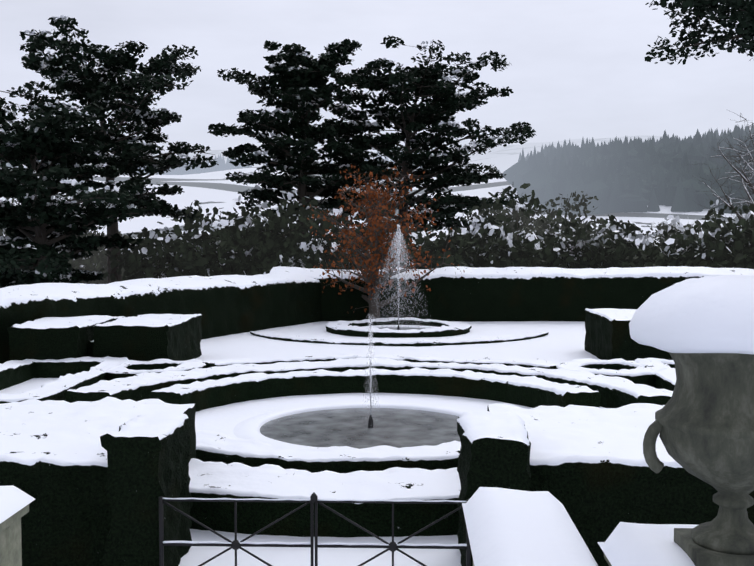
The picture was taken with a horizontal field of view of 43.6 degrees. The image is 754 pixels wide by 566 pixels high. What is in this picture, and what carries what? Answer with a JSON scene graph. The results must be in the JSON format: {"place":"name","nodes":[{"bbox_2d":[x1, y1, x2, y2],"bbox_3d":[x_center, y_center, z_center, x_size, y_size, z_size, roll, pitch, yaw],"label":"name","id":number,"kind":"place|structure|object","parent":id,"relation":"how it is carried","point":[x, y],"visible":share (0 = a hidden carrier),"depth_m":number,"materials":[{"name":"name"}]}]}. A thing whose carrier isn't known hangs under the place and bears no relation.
{"place":"outdoors","nodes":[
{"label":"outdoors","id":0,"kind":"place"},
{"bbox_2d":[0,504,28,565],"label":"stone pillar","id":1,"kind":"structure","parent":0,"point":[10,543],"depth_m":5.35,"materials":[{"name":"stone"}]},
{"bbox_2d":[0,485,34,523],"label":"snow cap","id":2,"kind":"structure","parent":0,"point":[13,499],"depth_m":5.34,"materials":[{"name":"white snow"}]},
{"bbox_2d":[0,135,750,258],"bbox_3d":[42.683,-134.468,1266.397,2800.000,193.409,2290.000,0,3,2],"label":"valley hills","id":3,"kind":"structure","parent":0,"point":[210,191],"depth_m":447.27,"materials":[{"name":"white snow"}]},
{"bbox_2d":[39,151,421,174],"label":"distant woods","id":4,"kind":"object","parent":3,"relation":"on","point":[222,165],"visible":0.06,"depth_m":960.52,"materials":[{"name":"grey"}]},
{"bbox_2d":[503,122,753,214],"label":"conifer plantation","id":5,"kind":"object","parent":3,"relation":"on","point":[626,176],"visible":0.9,"depth_m":413.31,"materials":[{"name":"plant"}]},
{"bbox_2d":[0,0,753,151],"label":"sky","id":6,"kind":"structure","parent":0,"point":[578,69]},
{"bbox_2d":[462,487,597,565],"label":"snow cap","id":7,"kind":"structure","parent":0,"point":[508,527],"depth_m":4.64,"materials":[{"name":"white snow"}]},
{"bbox_2d":[604,542,611,565],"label":"urn pier","id":8,"kind":"structure","parent":0,"point":[607,560],"depth_m":4.42,"materials":[{"name":"stone"}]},
{"bbox_2d":[643,352,753,565],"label":"stone urn","id":9,"kind":"object","parent":8,"relation":"on","point":[702,424],"visible":0.88,"depth_m":3.78,"materials":[{"name":"grey stone"}]},
{"bbox_2d":[629,275,753,353],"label":"snow cap","id":10,"kind":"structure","parent":9,"relation":"on","point":[710,314],"depth_m":3.64,"materials":[{"name":"white snow"}]},
{"bbox_2d":[597,522,697,565],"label":"snow cap","id":11,"kind":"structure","parent":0,"point":[630,544],"depth_m":4.17,"materials":[{"name":"white snow"}]},
{"bbox_2d":[644,0,753,64],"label":"overhanging bough","id":12,"kind":"object","parent":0,"point":[742,12],"visible":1,"depth_m":6.00,"materials":[{"name":"green plant"}]},
{"bbox_3d":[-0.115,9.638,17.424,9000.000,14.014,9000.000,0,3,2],"label":"snowy ground","id":13,"kind":"structure","parent":0,"visible":0},
{"bbox_2d":[0,194,97,267],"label":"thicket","id":14,"kind":"object","parent":13,"relation":"on","point":[1,231],"depth_m":76.37,"materials":[{"name":"green plant"}]},
{"bbox_2d":[0,97,162,287],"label":"tree","id":15,"kind":"object","parent":13,"relation":"on","point":[43,137],"visible":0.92,"depth_m":46.13,"materials":[{"name":"green plant"}]},
{"bbox_2d":[57,228,146,283],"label":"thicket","id":16,"kind":"object","parent":13,"relation":"on","point":[93,263],"visible":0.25,"depth_m":72.51,"materials":[{"name":"green plant"}]},
{"bbox_2d":[0,15,218,283],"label":"cedar","id":17,"kind":"object","parent":13,"relation":"on","point":[89,84],"visible":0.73,"depth_m":53.47,"materials":[{"name":"green plant"}]},
{"bbox_2d":[100,215,244,281],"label":"shrub","id":18,"kind":"object","parent":13,"relation":"on","point":[161,256],"visible":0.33,"depth_m":48.35,"materials":[{"name":"green plant"}]},
{"bbox_2d":[163,190,334,276],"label":"shrub","id":19,"kind":"object","parent":13,"relation":"on","point":[239,262],"visible":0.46,"depth_m":48.08,"materials":[{"name":"green plant"}]},
{"bbox_2d":[252,208,346,274],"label":"shrub","id":20,"kind":"object","parent":13,"relation":"on","point":[312,257],"visible":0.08,"depth_m":47.73,"materials":[{"name":"green plant"}]},
{"bbox_2d":[0,321,604,565],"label":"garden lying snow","id":21,"kind":"structure","parent":13,"relation":"on","point":[562,341],"depth_m":20.28,"materials":[{"name":"white snow"}]},
{"bbox_2d":[0,356,128,403],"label":"hedge","id":22,"kind":"object","parent":21,"relation":"on","point":[73,373],"visible":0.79,"depth_m":22.02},
{"bbox_2d":[7,315,124,360],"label":"yew block","id":23,"kind":"structure","parent":21,"relation":"on","point":[54,338],"depth_m":23.56,"materials":[{"name":"green plant"}]},
{"bbox_2d":[86,340,93,356],"bbox_3d":[-7.259,1.847,25.273,0.554,0.859,2.100,0,3,2],"label":"yew","id":24,"kind":"object","parent":21,"relation":"on","point":[89,352],"visible":0.04,"depth_m":24.22,"materials":[{"name":"green plant"}]},
{"bbox_2d":[0,397,195,565],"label":"yew","id":25,"kind":"object","parent":21,"relation":"on","point":[53,459],"visible":0.67,"depth_m":9.58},
{"bbox_2d":[100,413,192,565],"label":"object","id":26,"kind":"structure","parent":21,"relation":"on","point":[148,459],"depth_m":9.26,"materials":[{"name":"green plant"}]},
{"bbox_2d":[93,314,201,360],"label":"yew block","id":27,"kind":"structure","parent":21,"relation":"on","point":[150,337],"depth_m":23.90,"materials":[{"name":"green plant"}]},
{"bbox_2d":[100,359,206,380],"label":"hedge","id":28,"kind":"object","parent":21,"relation":"on","point":[130,368],"visible":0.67,"depth_m":22.30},
{"bbox_2d":[0,271,321,363],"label":"yew hedge","id":29,"kind":"object","parent":21,"relation":"on","point":[224,305],"visible":0.71,"depth_m":31.98,"materials":[{"name":"green plant"}]},
{"bbox_2d":[159,492,470,565],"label":"iron gate","id":30,"kind":"structure","parent":21,"relation":"on","point":[236,545],"depth_m":9.14,"materials":[{"name":"black metal"}]},
{"bbox_2d":[189,458,460,536],"bbox_3d":[-0.303,2.607,11.822,7.149,0.576,2.182,0,3,2],"label":"hedge","id":31,"kind":"object","parent":21,"relation":"on","point":[233,480],"visible":0.48,"depth_m":10.95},
{"bbox_2d":[195,430,460,472],"bbox_3d":[-0.201,2.491,14.228,8.372,0.586,3.165,0,3,2],"label":"hedge","id":32,"kind":"object","parent":21,"relation":"on","point":[212,446],"visible":0.31,"depth_m":12.98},
{"bbox_2d":[233,402,471,447],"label":"pool rim","id":33,"kind":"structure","parent":21,"relation":"on","point":[248,428],"depth_m":18.41,"materials":[{"name":"white"}]},
{"bbox_2d":[64,358,672,407],"bbox_3d":[-0.001,2.218,20.509,11.947,0.556,5.295,0,3,2],"label":"hedge","id":34,"kind":"object","parent":21,"relation":"on","point":[616,392],"visible":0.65,"depth_m":20.30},
{"bbox_2d":[150,367,600,411],"bbox_3d":[-0.011,2.244,19.721,8.677,0.576,3.626,0,3,2],"label":"hedge","id":35,"kind":"object","parent":21,"relation":"on","point":[531,391],"visible":0.96,"depth_m":20.13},
{"bbox_2d":[203,353,560,368],"bbox_3d":[0.095,2.092,23.156,8.673,0.564,2.020,0,3,2],"label":"hedge","id":36,"kind":"object","parent":21,"relation":"on","point":[540,363],"visible":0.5,"depth_m":23.28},
{"bbox_2d":[362,325,433,327],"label":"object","id":37,"kind":"structure","parent":21,"relation":"on","point":[413,326],"depth_m":36.62,"materials":[{"name":"white"}]},
{"bbox_2d":[326,317,471,337],"bbox_3d":[0.800,1.644,35.269,5.417,0.347,5.419,0,3,2],"label":"hedge","id":38,"kind":"object","parent":21,"relation":"on","point":[355,328],"visible":0.85,"depth_m":33.71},
{"bbox_2d":[250,331,548,345],"bbox_3d":[0.708,1.857,32.152,10.741,0.209,4.082,0,3,2],"label":"low curved hedge","id":39,"kind":"object","parent":21,"relation":"on","point":[275,335],"visible":0.9,"depth_m":31.02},
{"bbox_2d":[379,327,424,329],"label":"pool water","id":40,"kind":"structure","parent":21,"relation":"on","point":[406,328],"depth_m":36.17,"materials":[{"name":"grey liquid"}]},
{"bbox_2d":[369,224,431,328],"bbox_3d":[0.808,-0.199,35.184,2.661,4.013,2.539,0,3,2],"label":"fountain water jet","id":41,"kind":"object","parent":40,"relation":"on","point":[398,236],"visible":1,"depth_m":35.13,"materials":[{"name":"grey liquid"}]},
{"bbox_2d":[457,411,530,565],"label":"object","id":42,"kind":"structure","parent":21,"relation":"on","point":[495,448],"depth_m":9.12,"materials":[{"name":"green plant"}]},
{"bbox_2d":[556,358,667,387],"bbox_3d":[5.418,2.150,21.904,2.490,0.564,2.480,0,3,2],"label":"hedge","id":43,"kind":"object","parent":21,"relation":"on","point":[635,372],"visible":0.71,"depth_m":21.59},
{"bbox_2d":[487,403,753,565],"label":"yew","id":44,"kind":"object","parent":21,"relation":"on","point":[595,475],"visible":0.54,"depth_m":9.34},
{"bbox_2d":[585,308,672,360],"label":"yew block","id":45,"kind":"structure","parent":21,"relation":"on","point":[607,336],"depth_m":25.62,"materials":[{"name":"green plant"}]},
{"bbox_2d":[635,358,675,390],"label":"hedge","id":46,"kind":"object","parent":21,"relation":"on","point":[665,378],"visible":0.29,"depth_m":20.89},
{"bbox_2d":[207,39,402,234],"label":"cedar","id":47,"kind":"object","parent":13,"relation":"on","point":[302,90],"visible":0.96,"depth_m":55.17,"materials":[{"name":"green plant"}]},
{"bbox_2d":[244,199,398,269],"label":"shrub","id":48,"kind":"object","parent":13,"relation":"on","point":[327,242],"visible":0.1,"depth_m":49.90,"materials":[{"name":"green plant"}]},
{"bbox_2d":[260,408,459,448],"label":"pond water","id":49,"kind":"structure","parent":13,"relation":"on","point":[397,428],"depth_m":17.01,"materials":[{"name":"grey liquid"}]},
{"bbox_2d":[361,315,378,425],"bbox_3d":[-0.136,1.579,17.050,0.355,2.078,0.363,1,3,29],"label":"fountain water jet","id":50,"kind":"object","parent":49,"relation":"on","point":[370,354],"visible":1,"depth_m":17.05,"materials":[{"name":"grey liquid"}]},
{"bbox_2d":[368,415,372,427],"bbox_3d":[-0.115,2.522,17.097,0.100,0.260,0.095,0,3,2],"label":"fountain nozzle","id":51,"kind":"object","parent":49,"relation":"on","point":[370,420],"visible":0.73,"depth_m":17.06,"materials":[{"name":"black metal"}]},
{"bbox_2d":[307,165,464,318],"bbox_3d":[-0.011,-1.395,39.025,6.342,6.918,5.951,-2,3,-30],"label":"copper beech","id":52,"kind":"object","parent":13,"relation":"on","point":[370,276],"visible":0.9,"depth_m":38.36,"materials":[{"name":"orange plant"}]},
{"bbox_2d":[276,35,536,248],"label":"cedar","id":53,"kind":"object","parent":13,"relation":"on","point":[425,81],"visible":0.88,"depth_m":57.70,"materials":[{"name":"green plant"}]},
{"bbox_2d":[359,217,496,268],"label":"shrub","id":54,"kind":"object","parent":13,"relation":"on","point":[418,234],"visible":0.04,"depth_m":45.41,"materials":[{"name":"green plant"}]},
{"bbox_2d":[391,183,546,268],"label":"shrub","id":55,"kind":"object","parent":13,"relation":"on","point":[501,247],"visible":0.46,"depth_m":44.98,"materials":[{"name":"green plant"}]},
{"bbox_2d":[270,266,753,321],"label":"yew hedge","id":56,"kind":"object","parent":13,"relation":"on","point":[486,294],"visible":0.75,"depth_m":39.24,"materials":[{"name":"green plant"}]},
{"bbox_2d":[461,191,598,243],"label":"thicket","id":57,"kind":"object","parent":13,"relation":"on","point":[517,212],"visible":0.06,"depth_m":83.54,"materials":[{"name":"green plant"}]},
{"bbox_2d":[513,200,610,247],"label":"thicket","id":58,"kind":"object","parent":13,"relation":"on","point":[590,223],"visible":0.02,"depth_m":75.84,"materials":[{"name":"green plant"}]},
{"bbox_2d":[519,210,628,268],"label":"shrub","id":59,"kind":"object","parent":13,"relation":"on","point":[554,253],"visible":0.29,"depth_m":48.64,"materials":[{"name":"green plant"}]},
{"bbox_2d":[525,216,645,248],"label":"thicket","id":60,"kind":"object","parent":13,"relation":"on","point":[539,224],"depth_m":69.02,"materials":[{"name":"green plant"}]},
{"bbox_2d":[557,214,673,268],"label":"shrub","id":61,"kind":"object","parent":13,"relation":"on","point":[614,231],"visible":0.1,"depth_m":48.91,"materials":[{"name":"green plant"}]},
{"bbox_2d":[642,223,691,247],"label":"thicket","id":62,"kind":"object","parent":13,"relation":"on","point":[680,227],"depth_m":76.09,"materials":[{"name":"green plant"}]},
{"bbox_2d":[652,215,703,248],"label":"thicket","id":63,"kind":"object","parent":13,"relation":"on","point":[661,229],"depth_m":80.40,"materials":[{"name":"green plant"}]},
{"bbox_2d":[608,227,753,268],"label":"shrub","id":64,"kind":"object","parent":13,"relation":"on","point":[683,250],"visible":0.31,"depth_m":45.02,"materials":[{"name":"green plant"}]},
{"bbox_2d":[641,220,740,242],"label":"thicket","id":65,"kind":"object","parent":13,"relation":"on","point":[696,223],"visible":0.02,"depth_m":82.67,"materials":[{"name":"grey plant"}]},
{"bbox_2d":[685,197,753,267],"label":"shrub","id":66,"kind":"object","parent":13,"relation":"on","point":[745,225],"visible":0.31,"depth_m":44.90,"materials":[{"name":"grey plant"}]},
{"bbox_2d":[692,111,753,230],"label":"bare tree","id":67,"kind":"object","parent":13,"relation":"on","point":[750,185],"visible":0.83,"depth_m":63.35,"materials":[{"name":"grey plant"}]}
]}

